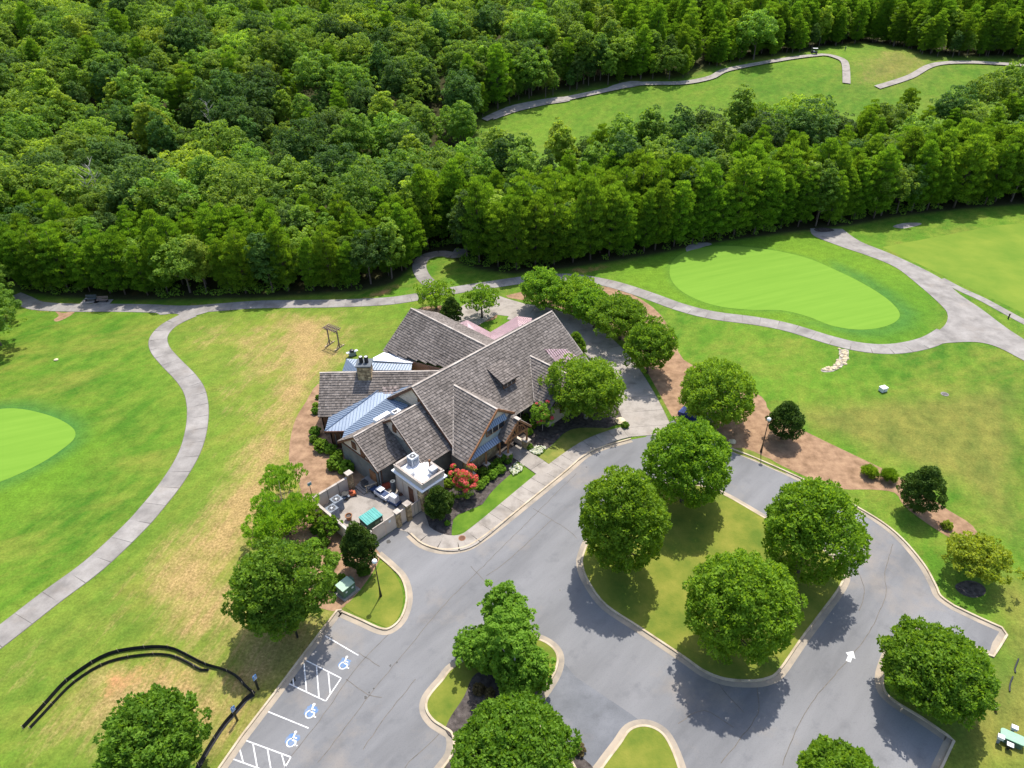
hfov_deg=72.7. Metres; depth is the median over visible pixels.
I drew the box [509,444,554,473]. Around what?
entrance walk
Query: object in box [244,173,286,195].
forest tree
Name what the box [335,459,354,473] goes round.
round bush
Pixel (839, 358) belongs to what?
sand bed
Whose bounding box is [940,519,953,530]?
round bush
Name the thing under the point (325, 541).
round bush
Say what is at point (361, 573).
round bush
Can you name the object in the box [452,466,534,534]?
front lawn
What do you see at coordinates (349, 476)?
stone pillar
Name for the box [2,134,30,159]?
forest tree
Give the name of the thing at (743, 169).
pine tree
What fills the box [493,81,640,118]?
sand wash
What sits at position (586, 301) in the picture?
broadleaf tree
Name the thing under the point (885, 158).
pine tree
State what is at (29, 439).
putting green
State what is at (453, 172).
pine tree
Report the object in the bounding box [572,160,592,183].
pine tree
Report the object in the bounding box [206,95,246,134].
forest tree
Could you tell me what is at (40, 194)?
pine tree
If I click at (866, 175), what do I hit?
pine tree
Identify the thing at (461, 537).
manhole cover
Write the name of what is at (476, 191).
pine tree
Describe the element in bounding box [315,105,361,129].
forest tree
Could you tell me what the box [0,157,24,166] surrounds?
forest tree
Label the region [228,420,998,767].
asphalt road
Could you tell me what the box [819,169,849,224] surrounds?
pine tree
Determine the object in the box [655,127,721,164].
forest tree
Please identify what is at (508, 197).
pine tree
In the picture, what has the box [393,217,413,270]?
pine tree
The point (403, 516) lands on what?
fixed panel
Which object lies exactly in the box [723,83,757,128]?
forest tree
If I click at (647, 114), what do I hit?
forest tree
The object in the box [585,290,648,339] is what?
broadleaf tree
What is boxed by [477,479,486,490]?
round bush
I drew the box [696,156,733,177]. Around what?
forest tree
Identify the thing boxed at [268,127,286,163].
forest tree
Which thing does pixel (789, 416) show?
holly tree
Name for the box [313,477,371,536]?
yard wall
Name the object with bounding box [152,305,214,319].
path junction
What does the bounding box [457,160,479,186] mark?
forest tree
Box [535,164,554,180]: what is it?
pine tree
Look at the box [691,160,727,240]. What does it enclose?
pine tree
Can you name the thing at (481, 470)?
round bush
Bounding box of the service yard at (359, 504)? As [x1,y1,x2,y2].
[316,478,412,532]
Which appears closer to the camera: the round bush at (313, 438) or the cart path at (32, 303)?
the round bush at (313, 438)
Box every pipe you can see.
[1009,676,1013,691]
[1014,658,1018,672]
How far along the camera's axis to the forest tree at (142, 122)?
192.90 m
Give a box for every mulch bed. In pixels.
[425,405,621,534]
[445,672,592,767]
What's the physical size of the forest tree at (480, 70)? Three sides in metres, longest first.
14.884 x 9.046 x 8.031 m
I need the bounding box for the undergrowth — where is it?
[12,195,1023,297]
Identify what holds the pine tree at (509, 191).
on the ground at (106, 387)
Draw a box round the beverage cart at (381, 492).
[374,486,389,501]
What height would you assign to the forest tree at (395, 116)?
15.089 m
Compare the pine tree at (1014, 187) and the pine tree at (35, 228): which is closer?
the pine tree at (35, 228)
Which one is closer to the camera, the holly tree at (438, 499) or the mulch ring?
the mulch ring
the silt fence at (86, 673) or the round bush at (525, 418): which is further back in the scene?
the round bush at (525, 418)
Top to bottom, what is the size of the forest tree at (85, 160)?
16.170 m
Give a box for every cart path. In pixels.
[0,315,208,648]
[10,274,942,353]
[412,248,465,290]
[482,53,850,120]
[874,61,1023,88]
[942,278,1023,323]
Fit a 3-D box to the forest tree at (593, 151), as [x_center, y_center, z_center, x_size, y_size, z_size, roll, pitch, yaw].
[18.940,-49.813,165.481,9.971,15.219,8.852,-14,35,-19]
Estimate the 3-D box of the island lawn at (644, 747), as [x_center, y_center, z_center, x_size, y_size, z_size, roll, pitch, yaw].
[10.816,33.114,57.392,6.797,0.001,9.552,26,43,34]
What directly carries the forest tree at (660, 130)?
on the ground at (106, 387)
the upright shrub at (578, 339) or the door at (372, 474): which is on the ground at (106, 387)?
the upright shrub at (578, 339)
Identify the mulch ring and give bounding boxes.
[955,580,985,597]
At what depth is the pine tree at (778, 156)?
157.65 m
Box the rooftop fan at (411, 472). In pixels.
[407,469,414,475]
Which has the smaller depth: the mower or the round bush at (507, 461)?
the mower
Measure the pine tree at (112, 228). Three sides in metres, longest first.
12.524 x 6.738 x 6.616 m
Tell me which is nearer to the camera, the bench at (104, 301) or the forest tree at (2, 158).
the bench at (104, 301)
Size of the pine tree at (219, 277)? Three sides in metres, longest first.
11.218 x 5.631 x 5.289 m
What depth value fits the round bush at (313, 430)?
95.88 m
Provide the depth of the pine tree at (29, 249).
128.87 m
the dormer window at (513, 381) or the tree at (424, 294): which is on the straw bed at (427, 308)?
the tree at (424, 294)
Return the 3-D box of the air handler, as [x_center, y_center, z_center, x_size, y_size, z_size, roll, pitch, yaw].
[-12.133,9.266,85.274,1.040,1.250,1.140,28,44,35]
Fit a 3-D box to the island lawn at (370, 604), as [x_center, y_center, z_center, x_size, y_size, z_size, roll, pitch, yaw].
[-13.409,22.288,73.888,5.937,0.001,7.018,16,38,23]
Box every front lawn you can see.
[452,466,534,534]
[540,428,610,463]
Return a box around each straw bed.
[281,384,379,610]
[420,306,496,321]
[506,286,978,536]
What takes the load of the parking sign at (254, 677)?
on the ground at (106, 387)
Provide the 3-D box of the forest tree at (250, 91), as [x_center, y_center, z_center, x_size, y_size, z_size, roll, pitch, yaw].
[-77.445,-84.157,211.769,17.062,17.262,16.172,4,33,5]
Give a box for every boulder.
[615,417,625,424]
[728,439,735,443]
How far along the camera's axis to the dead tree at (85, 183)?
151.15 m
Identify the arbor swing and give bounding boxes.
[322,324,343,350]
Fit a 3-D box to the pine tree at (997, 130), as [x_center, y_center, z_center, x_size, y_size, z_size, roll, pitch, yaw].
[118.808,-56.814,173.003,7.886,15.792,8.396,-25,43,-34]
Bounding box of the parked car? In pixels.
[677,406,710,421]
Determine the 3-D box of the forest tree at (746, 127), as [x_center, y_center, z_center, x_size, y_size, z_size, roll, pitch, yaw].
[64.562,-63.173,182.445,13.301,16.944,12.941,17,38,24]
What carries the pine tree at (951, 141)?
on the ground at (106, 387)
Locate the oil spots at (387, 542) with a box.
[290,467,586,698]
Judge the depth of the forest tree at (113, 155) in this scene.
180.47 m
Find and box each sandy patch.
[54,311,73,320]
[686,242,710,250]
[893,223,920,227]
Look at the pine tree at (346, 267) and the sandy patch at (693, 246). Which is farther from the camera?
the sandy patch at (693, 246)
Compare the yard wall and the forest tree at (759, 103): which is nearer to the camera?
the yard wall
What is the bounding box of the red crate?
[381,482,390,489]
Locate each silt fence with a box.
[21,645,255,728]
[28,652,208,728]
[195,691,254,767]
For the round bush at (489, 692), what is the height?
0.980 m
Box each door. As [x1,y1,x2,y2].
[369,469,377,485]
[408,486,413,502]
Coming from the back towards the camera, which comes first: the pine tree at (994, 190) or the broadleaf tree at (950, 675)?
the pine tree at (994, 190)
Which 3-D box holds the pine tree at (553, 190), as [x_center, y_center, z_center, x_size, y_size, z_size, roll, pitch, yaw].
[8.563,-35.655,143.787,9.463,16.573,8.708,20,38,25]
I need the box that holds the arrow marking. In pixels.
[846,651,854,661]
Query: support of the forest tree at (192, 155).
on the ground at (106, 387)
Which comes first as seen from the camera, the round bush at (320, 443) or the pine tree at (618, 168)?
the round bush at (320, 443)
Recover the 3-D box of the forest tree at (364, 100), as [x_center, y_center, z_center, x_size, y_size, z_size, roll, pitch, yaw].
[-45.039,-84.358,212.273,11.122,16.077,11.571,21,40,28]
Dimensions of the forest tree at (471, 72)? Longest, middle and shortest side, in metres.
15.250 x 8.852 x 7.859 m
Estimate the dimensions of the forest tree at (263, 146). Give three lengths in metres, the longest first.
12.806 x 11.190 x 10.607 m
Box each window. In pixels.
[351,441,355,449]
[486,421,504,436]
[503,379,515,388]
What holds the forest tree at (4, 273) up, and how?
on the ground at (106, 387)
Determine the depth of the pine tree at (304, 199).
138.84 m
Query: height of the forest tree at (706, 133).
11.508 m
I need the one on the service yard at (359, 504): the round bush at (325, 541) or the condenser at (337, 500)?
the condenser at (337, 500)
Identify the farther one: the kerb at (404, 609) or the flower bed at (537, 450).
the flower bed at (537, 450)
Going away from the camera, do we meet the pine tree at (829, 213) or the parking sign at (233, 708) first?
the parking sign at (233, 708)
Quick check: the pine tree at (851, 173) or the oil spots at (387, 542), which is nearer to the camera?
the oil spots at (387, 542)
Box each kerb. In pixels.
[218,609,341,767]
[341,553,407,629]
[410,438,630,549]
[425,638,575,767]
[581,485,844,681]
[600,724,679,767]
[717,441,1007,657]
[881,671,954,767]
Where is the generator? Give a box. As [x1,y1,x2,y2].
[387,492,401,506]
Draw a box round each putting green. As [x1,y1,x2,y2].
[0,408,74,481]
[670,246,899,329]
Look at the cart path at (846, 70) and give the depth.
238.92 m
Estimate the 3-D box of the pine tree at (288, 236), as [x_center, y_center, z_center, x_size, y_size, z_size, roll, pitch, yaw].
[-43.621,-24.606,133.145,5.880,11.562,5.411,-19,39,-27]
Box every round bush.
[307,536,321,550]
[308,426,321,435]
[309,435,318,442]
[309,524,323,534]
[310,407,317,414]
[312,438,328,453]
[317,529,327,537]
[319,537,330,546]
[323,551,337,563]
[324,443,337,454]
[326,455,342,470]
[330,578,339,591]
[332,449,342,456]
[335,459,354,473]
[336,573,345,580]
[356,567,370,576]
[444,478,452,487]
[472,682,486,696]
[477,467,487,476]
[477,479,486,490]
[480,475,489,483]
[483,686,494,698]
[486,468,498,479]
[488,462,494,469]
[493,458,501,464]
[495,464,505,474]
[501,454,512,464]
[521,413,529,421]
[525,428,533,434]
[526,443,533,449]
[576,742,586,757]
[620,421,629,428]
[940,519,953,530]
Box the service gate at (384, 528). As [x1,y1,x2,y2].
[372,514,396,540]
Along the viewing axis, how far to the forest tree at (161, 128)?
189.19 m
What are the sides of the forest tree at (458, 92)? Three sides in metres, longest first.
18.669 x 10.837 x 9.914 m
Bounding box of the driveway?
[507,303,669,436]
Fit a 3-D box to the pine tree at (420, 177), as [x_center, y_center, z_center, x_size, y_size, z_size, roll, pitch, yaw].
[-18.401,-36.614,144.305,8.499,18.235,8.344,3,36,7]
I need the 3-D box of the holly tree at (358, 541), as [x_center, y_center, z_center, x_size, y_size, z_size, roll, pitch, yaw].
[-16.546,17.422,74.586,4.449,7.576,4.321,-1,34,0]
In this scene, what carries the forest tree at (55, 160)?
on the ground at (106, 387)
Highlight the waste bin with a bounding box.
[360,479,367,487]
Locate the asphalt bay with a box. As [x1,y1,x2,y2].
[543,664,637,766]
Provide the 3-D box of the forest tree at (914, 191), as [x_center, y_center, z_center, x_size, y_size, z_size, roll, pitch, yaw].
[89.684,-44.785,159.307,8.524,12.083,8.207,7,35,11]
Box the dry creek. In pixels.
[821,348,848,370]
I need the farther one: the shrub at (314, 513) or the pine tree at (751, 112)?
the pine tree at (751, 112)
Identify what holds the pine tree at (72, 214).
on the ground at (106, 387)
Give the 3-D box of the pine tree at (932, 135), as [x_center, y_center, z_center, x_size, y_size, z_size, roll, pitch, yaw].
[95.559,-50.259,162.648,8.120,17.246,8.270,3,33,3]
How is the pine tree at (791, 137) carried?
on the ground at (106, 387)
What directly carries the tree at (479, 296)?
on the straw bed at (427, 308)
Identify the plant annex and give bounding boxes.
[391,457,447,511]
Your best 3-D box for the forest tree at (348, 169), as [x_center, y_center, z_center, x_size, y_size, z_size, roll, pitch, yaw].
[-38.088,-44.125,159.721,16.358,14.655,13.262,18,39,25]
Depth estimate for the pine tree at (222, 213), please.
136.24 m
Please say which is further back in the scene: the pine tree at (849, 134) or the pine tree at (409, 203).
the pine tree at (849, 134)
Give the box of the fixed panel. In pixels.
[401,508,406,523]
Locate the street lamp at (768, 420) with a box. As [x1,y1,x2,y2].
[760,417,770,452]
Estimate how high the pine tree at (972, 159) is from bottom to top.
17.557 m
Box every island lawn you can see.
[345,562,402,626]
[427,640,556,767]
[583,485,842,678]
[604,727,677,767]
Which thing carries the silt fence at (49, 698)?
on the ground at (106, 387)
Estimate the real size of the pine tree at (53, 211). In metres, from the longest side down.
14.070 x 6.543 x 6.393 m
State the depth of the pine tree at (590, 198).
135.76 m
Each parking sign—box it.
[230,705,238,721]
[252,674,259,689]
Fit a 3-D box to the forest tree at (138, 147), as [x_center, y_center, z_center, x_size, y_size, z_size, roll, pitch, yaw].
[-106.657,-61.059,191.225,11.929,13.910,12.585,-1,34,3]
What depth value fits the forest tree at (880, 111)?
205.42 m
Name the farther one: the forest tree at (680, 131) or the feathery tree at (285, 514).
the forest tree at (680, 131)
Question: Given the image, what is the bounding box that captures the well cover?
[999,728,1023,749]
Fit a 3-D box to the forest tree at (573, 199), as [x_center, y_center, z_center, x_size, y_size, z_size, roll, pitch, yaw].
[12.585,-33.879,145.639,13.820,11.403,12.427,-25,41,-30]
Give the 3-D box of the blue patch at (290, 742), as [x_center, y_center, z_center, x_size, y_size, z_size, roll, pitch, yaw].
[-19.271,31.185,61.052,1.163,0.001,1.190,15,37,22]
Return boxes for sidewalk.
[407,427,631,551]
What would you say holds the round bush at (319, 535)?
on the straw bed at (320, 476)
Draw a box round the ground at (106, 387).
[0,1,1023,767]
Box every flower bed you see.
[509,462,523,475]
[529,445,545,454]
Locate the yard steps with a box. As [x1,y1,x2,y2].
[355,476,376,494]
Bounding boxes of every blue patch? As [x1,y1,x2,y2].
[285,733,299,745]
[304,704,317,716]
[338,658,350,668]
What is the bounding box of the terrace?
[456,296,523,324]
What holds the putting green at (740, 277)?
on the ground at (106, 387)
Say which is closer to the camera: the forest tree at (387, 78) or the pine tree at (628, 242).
the pine tree at (628, 242)
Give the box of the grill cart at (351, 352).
[346,349,357,357]
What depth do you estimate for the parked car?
98.04 m
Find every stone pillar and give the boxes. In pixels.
[344,470,354,489]
[392,508,401,527]
[402,500,412,521]
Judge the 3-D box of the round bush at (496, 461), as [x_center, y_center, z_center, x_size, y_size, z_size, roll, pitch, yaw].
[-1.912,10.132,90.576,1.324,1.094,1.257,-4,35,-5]
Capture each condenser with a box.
[325,503,339,518]
[329,494,344,511]
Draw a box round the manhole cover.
[458,535,465,540]
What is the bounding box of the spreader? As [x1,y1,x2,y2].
[341,490,350,499]
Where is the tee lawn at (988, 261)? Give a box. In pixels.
[883,223,1023,312]
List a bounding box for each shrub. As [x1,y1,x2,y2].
[302,506,324,528]
[571,331,586,353]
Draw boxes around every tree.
[0,150,24,164]
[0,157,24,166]
[0,161,47,210]
[0,186,21,215]
[0,200,47,229]
[0,220,23,280]
[0,231,38,288]
[0,263,14,288]
[0,283,21,319]
[0,295,27,345]
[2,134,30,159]
[3,152,70,200]
[8,212,31,236]
[11,189,33,216]
[13,135,78,163]
[13,161,98,210]
[15,225,60,290]
[17,219,34,235]
[22,144,87,196]
[27,216,49,230]
[29,224,40,240]
[30,188,60,207]
[33,201,49,223]
[35,223,76,289]
[39,220,70,273]
[40,128,107,173]
[41,201,88,222]
[42,198,74,236]
[42,216,104,250]
[55,115,127,155]
[62,234,82,262]
[63,242,93,291]
[64,211,81,229]
[69,150,102,179]
[69,203,91,216]
[72,170,95,209]
[72,215,104,237]
[74,124,109,147]
[75,135,136,176]
[75,181,122,220]
[77,158,114,182]
[78,223,100,275]
[79,156,102,183]
[79,236,113,293]
[84,168,107,184]
[88,211,108,229]
[92,683,212,767]
[93,148,179,211]
[93,175,134,216]
[93,231,134,294]
[98,212,118,231]
[103,133,149,165]
[104,225,136,272]
[109,235,150,274]
[115,204,142,241]
[116,94,182,136]
[119,222,145,251]
[122,174,199,220]
[123,167,208,220]
[123,245,156,295]
[128,96,168,152]
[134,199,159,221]
[136,214,150,232]
[137,209,167,248]
[139,227,178,293]
[145,111,179,162]
[147,231,207,292]
[149,140,229,183]
[153,216,188,284]
[158,113,177,132]
[159,202,180,225]
[162,127,209,156]
[164,149,236,191]
[167,126,203,157]
[173,231,215,256]
[175,212,195,239]
[176,102,196,136]
[178,205,197,229]
[186,154,233,201]
[187,75,219,119]
[189,190,255,228]
[191,100,213,137]
[192,202,213,237]
[192,208,226,245]
[194,119,249,157]
[198,162,270,208]
[199,98,214,140]
[200,168,240,193]
[205,233,223,284]
[205,237,238,291]
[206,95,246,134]
[209,148,234,161]
[209,202,235,241]
[219,226,258,293]
[220,536,341,641]
[224,141,270,164]
[226,149,265,175]
[228,204,249,222]
[228,222,245,235]
[231,75,281,131]
[232,101,275,141]
[234,135,272,157]
[234,158,274,178]
[236,115,262,147]
[236,216,248,227]
[238,217,269,278]
[240,462,319,550]
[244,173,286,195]
[250,200,277,229]
[253,196,293,214]
[253,197,276,221]
[258,208,286,233]
[259,154,326,206]
[262,121,297,150]
[262,223,298,290]
[265,187,297,209]
[266,143,294,193]
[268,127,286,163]
[271,85,295,126]
[271,114,334,165]
[273,227,296,277]
[274,207,287,226]
[285,204,319,236]
[287,139,323,161]
[288,225,307,269]
[290,93,317,130]
[291,172,354,211]
[294,193,321,227]
[294,237,324,290]
[301,107,315,128]
[304,107,348,143]
[305,159,376,202]
[305,226,313,236]
[306,142,366,190]
[309,88,332,114]
[310,224,343,287]
[310,227,334,266]
[314,212,343,235]
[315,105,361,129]
[315,205,328,225]
[318,514,342,536]
[324,124,357,165]
[324,158,396,218]
[325,220,347,267]
[326,193,351,223]
[336,198,376,235]
[336,236,360,257]
[336,240,362,286]
[339,108,376,158]
[339,206,365,240]
[339,520,379,570]
[343,80,378,117]
[348,221,376,276]
[351,152,373,173]
[353,159,383,178]
[359,213,372,245]
[361,114,380,147]
[365,110,421,157]
[367,85,399,126]
[368,186,391,215]
[370,144,437,186]
[370,220,384,241]
[371,155,406,186]
[372,201,391,227]
[374,232,397,275]
[375,56,420,100]
[379,129,395,155]
[383,209,393,231]
[385,116,432,160]
[386,194,406,220]
[388,163,415,195]
[389,202,418,268]
[393,97,432,122]
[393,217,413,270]
[395,72,441,102]
[395,175,430,226]
[397,93,411,112]
[397,129,430,163]
[403,198,425,246]
[403,207,427,262]
[407,163,443,246]
[407,213,420,262]
[408,103,441,142]
[413,279,455,309]
[414,142,476,171]
[416,63,440,112]
[422,485,453,519]
[425,169,441,190]
[427,167,441,177]
[427,181,450,242]
[430,105,476,147]
[431,140,444,157]
[438,158,467,237]
[439,296,463,320]
[441,69,482,107]
[443,183,459,234]
[444,137,488,165]
[446,74,478,118]
[446,100,481,148]
[446,188,464,244]
[446,189,483,259]
[448,152,474,179]
[449,190,461,233]
[449,690,582,767]
[452,579,555,694]
[456,178,493,262]
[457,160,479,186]
[459,64,478,84]
[460,283,499,317]
[466,176,483,187]
[468,174,494,200]
[471,97,483,111]
[471,150,500,183]
[473,61,489,92]
[474,61,488,108]
[475,126,515,177]
[481,133,519,181]
[482,201,511,266]
[486,169,506,192]
[497,182,533,194]
[498,195,534,270]
[500,194,514,251]
[501,145,542,186]
[505,188,515,199]
[506,180,541,260]
[509,167,536,190]
[512,132,539,169]
[519,266,564,310]
[521,194,552,265]
[526,181,547,210]
[526,188,557,253]
[533,179,550,189]
[535,149,560,177]
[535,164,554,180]
[536,196,574,264]
[537,353,627,422]
[541,171,569,214]
[544,117,575,165]
[544,121,580,165]
[549,166,574,202]
[552,201,578,257]
[553,272,603,315]
[558,168,576,186]
[558,193,591,222]
[560,202,591,262]
[569,286,614,327]
[571,171,585,200]
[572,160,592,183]
[573,135,594,166]
[574,176,608,259]
[577,140,607,170]
[577,145,602,168]
[578,464,672,573]
[584,164,604,192]
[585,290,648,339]
[588,188,613,252]
[593,166,604,176]
[596,185,627,256]
[599,174,625,193]
[601,117,640,156]
[603,111,640,146]
[604,169,614,184]
[605,181,629,248]
[606,130,642,167]
[609,159,630,181]
[610,194,641,255]
[617,166,640,204]
[620,148,648,177]
[621,166,678,198]
[622,314,679,372]
[628,192,642,241]
[629,152,661,179]
[629,163,654,198]
[633,104,671,151]
[633,189,661,251]
[634,120,667,150]
[639,178,677,249]
[640,133,677,159]
[640,415,733,509]
[647,158,675,193]
[653,147,679,167]
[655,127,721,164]
[655,152,687,187]
[656,207,684,233]
[664,180,696,246]
[665,116,688,145]
[667,103,697,134]
[668,145,715,161]
[673,166,700,235]
[674,133,714,148]
[675,154,701,188]
[677,356,758,428]
[682,547,808,666]
[683,184,712,243]
[685,104,726,137]
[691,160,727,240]
[692,170,719,220]
[696,124,717,137]
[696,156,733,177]
[700,116,738,161]
[707,149,739,180]
[713,181,739,238]
[717,173,735,222]
[721,154,762,235]
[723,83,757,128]
[725,125,740,151]
[727,133,751,183]
[729,151,744,167]
[735,103,757,132]
[735,109,786,147]
[735,189,771,228]
[742,107,782,130]
[743,143,769,174]
[744,158,781,233]
[746,139,764,158]
[749,124,773,150]
[756,101,778,126]
[758,160,788,230]
[759,103,802,142]
[761,476,872,585]
[762,137,776,157]
[765,400,805,440]
[768,149,783,159]
[772,144,794,163]
[773,93,833,122]
[775,163,791,218]
[775,174,799,228]
[780,94,841,145]
[780,140,805,176]
[782,157,809,221]
[783,130,798,144]
[792,166,820,226]
[793,131,808,149]
[793,133,813,163]
[795,733,878,767]
[797,154,822,221]
[803,147,818,159]
[804,153,819,175]
[805,93,835,119]
[808,143,821,152]
[810,168,842,225]
[811,135,840,152]
[811,136,840,210]
[812,109,857,143]
[815,158,843,219]
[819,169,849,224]
[821,144,853,207]
[836,124,856,146]
[838,136,850,149]
[840,167,861,219]
[847,139,863,153]
[847,154,868,204]
[849,138,868,159]
[849,147,866,168]
[849,159,878,217]
[854,106,878,139]
[855,102,899,123]
[857,132,884,157]
[860,134,899,146]
[862,144,904,217]
[863,151,879,189]
[868,117,888,136]
[868,162,920,215]
[869,146,914,188]
[871,102,920,135]
[876,614,1001,730]
[881,131,908,145]
[887,125,913,143]
[888,136,904,162]
[889,113,939,136]
[894,126,928,205]
[894,163,928,212]
[896,465,948,513]
[902,127,922,155]
[903,139,943,211]
[907,131,939,203]
[921,146,954,209]
[931,124,943,140]
[936,127,961,168]
[937,150,963,207]
[941,530,1023,584]
[946,133,994,207]
[950,140,976,199]
[954,117,974,141]
[957,120,988,149]
[961,142,998,204]
[982,135,1019,204]
[983,128,994,146]
[987,122,999,133]
[989,123,1007,146]
[993,123,1020,145]
[993,127,1023,197]
[993,129,1023,201]
[995,119,1011,129]
[1010,156,1023,201]
[1011,115,1023,124]
[1011,181,1023,196]
[1017,181,1023,200]
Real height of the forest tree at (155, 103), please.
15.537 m
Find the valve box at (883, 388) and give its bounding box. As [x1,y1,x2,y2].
[878,385,888,392]
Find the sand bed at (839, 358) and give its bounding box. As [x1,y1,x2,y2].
[821,349,848,371]
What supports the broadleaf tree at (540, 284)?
on the ground at (106, 387)
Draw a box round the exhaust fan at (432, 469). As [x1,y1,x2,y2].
[427,465,437,476]
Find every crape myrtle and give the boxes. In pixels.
[448,463,478,498]
[529,400,554,430]
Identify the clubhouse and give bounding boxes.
[318,308,588,485]
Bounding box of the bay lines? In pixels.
[233,635,357,767]
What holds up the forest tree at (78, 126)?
on the ground at (106, 387)
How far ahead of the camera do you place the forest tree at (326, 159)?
155.90 m
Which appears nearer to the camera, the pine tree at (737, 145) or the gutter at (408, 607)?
the gutter at (408, 607)
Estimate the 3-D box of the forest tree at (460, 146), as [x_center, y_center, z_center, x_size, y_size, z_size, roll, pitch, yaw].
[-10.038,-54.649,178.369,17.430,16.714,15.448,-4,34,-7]
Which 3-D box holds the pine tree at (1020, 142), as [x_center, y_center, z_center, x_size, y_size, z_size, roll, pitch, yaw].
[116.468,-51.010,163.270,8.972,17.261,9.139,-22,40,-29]
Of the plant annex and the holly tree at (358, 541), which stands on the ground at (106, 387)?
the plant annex
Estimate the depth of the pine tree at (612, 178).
142.14 m
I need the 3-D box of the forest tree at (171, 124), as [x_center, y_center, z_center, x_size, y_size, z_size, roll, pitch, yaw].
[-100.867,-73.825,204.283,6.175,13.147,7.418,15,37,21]
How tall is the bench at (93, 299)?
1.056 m
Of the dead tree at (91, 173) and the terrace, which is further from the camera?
the dead tree at (91, 173)
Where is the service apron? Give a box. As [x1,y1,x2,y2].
[398,511,428,531]
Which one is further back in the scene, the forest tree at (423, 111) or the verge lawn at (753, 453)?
the forest tree at (423, 111)
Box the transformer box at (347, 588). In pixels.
[334,576,359,601]
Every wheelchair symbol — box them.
[286,731,296,746]
[305,703,315,718]
[339,656,348,668]
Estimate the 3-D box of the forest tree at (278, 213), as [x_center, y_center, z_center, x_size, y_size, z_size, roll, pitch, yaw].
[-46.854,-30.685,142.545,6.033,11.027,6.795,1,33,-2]
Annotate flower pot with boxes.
[345,513,351,520]
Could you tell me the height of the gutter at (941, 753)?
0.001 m
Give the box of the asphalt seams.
[286,474,892,767]
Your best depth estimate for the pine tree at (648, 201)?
140.16 m
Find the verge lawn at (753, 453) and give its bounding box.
[732,448,786,473]
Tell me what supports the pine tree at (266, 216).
on the ground at (106, 387)
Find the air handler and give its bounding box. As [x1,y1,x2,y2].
[406,452,418,466]
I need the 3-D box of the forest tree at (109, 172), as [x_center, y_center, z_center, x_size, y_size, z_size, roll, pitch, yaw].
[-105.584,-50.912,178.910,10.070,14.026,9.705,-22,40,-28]
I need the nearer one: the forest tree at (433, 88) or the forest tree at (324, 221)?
the forest tree at (324, 221)
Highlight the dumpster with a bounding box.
[358,507,382,530]
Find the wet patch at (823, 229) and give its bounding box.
[814,228,833,231]
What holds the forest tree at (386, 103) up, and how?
on the ground at (106, 387)
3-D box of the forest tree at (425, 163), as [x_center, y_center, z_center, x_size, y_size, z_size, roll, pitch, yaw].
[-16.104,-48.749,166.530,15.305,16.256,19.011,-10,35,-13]
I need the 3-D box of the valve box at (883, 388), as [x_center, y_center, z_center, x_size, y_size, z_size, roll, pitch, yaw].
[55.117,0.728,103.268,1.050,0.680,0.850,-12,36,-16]
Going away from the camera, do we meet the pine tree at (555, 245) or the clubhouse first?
the clubhouse
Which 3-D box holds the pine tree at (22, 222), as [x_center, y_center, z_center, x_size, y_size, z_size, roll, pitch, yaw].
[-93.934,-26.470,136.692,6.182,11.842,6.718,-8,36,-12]
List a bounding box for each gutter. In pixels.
[221,611,340,767]
[338,551,412,634]
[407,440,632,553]
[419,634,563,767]
[576,482,849,687]
[593,719,685,767]
[732,452,1004,654]
[875,629,951,767]
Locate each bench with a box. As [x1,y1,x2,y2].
[80,295,101,303]
[92,296,112,304]
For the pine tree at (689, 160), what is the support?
on the ground at (106, 387)
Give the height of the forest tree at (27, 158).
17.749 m
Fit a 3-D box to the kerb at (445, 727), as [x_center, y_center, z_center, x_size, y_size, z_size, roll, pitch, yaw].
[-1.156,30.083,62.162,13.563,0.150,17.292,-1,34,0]
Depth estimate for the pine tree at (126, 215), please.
135.89 m
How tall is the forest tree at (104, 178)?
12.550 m
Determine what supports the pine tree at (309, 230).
on the ground at (106, 387)
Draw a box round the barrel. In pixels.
[390,480,395,491]
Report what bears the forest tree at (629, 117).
on the ground at (106, 387)
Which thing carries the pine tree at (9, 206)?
on the ground at (106, 387)
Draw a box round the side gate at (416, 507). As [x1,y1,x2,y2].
[411,499,421,516]
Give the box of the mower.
[349,486,357,497]
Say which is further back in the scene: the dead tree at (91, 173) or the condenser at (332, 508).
the dead tree at (91, 173)
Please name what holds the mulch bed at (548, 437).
on the ground at (106, 387)
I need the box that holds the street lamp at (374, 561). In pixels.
[372,559,381,596]
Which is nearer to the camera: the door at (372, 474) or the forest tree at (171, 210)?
the door at (372, 474)
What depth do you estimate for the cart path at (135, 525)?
86.45 m

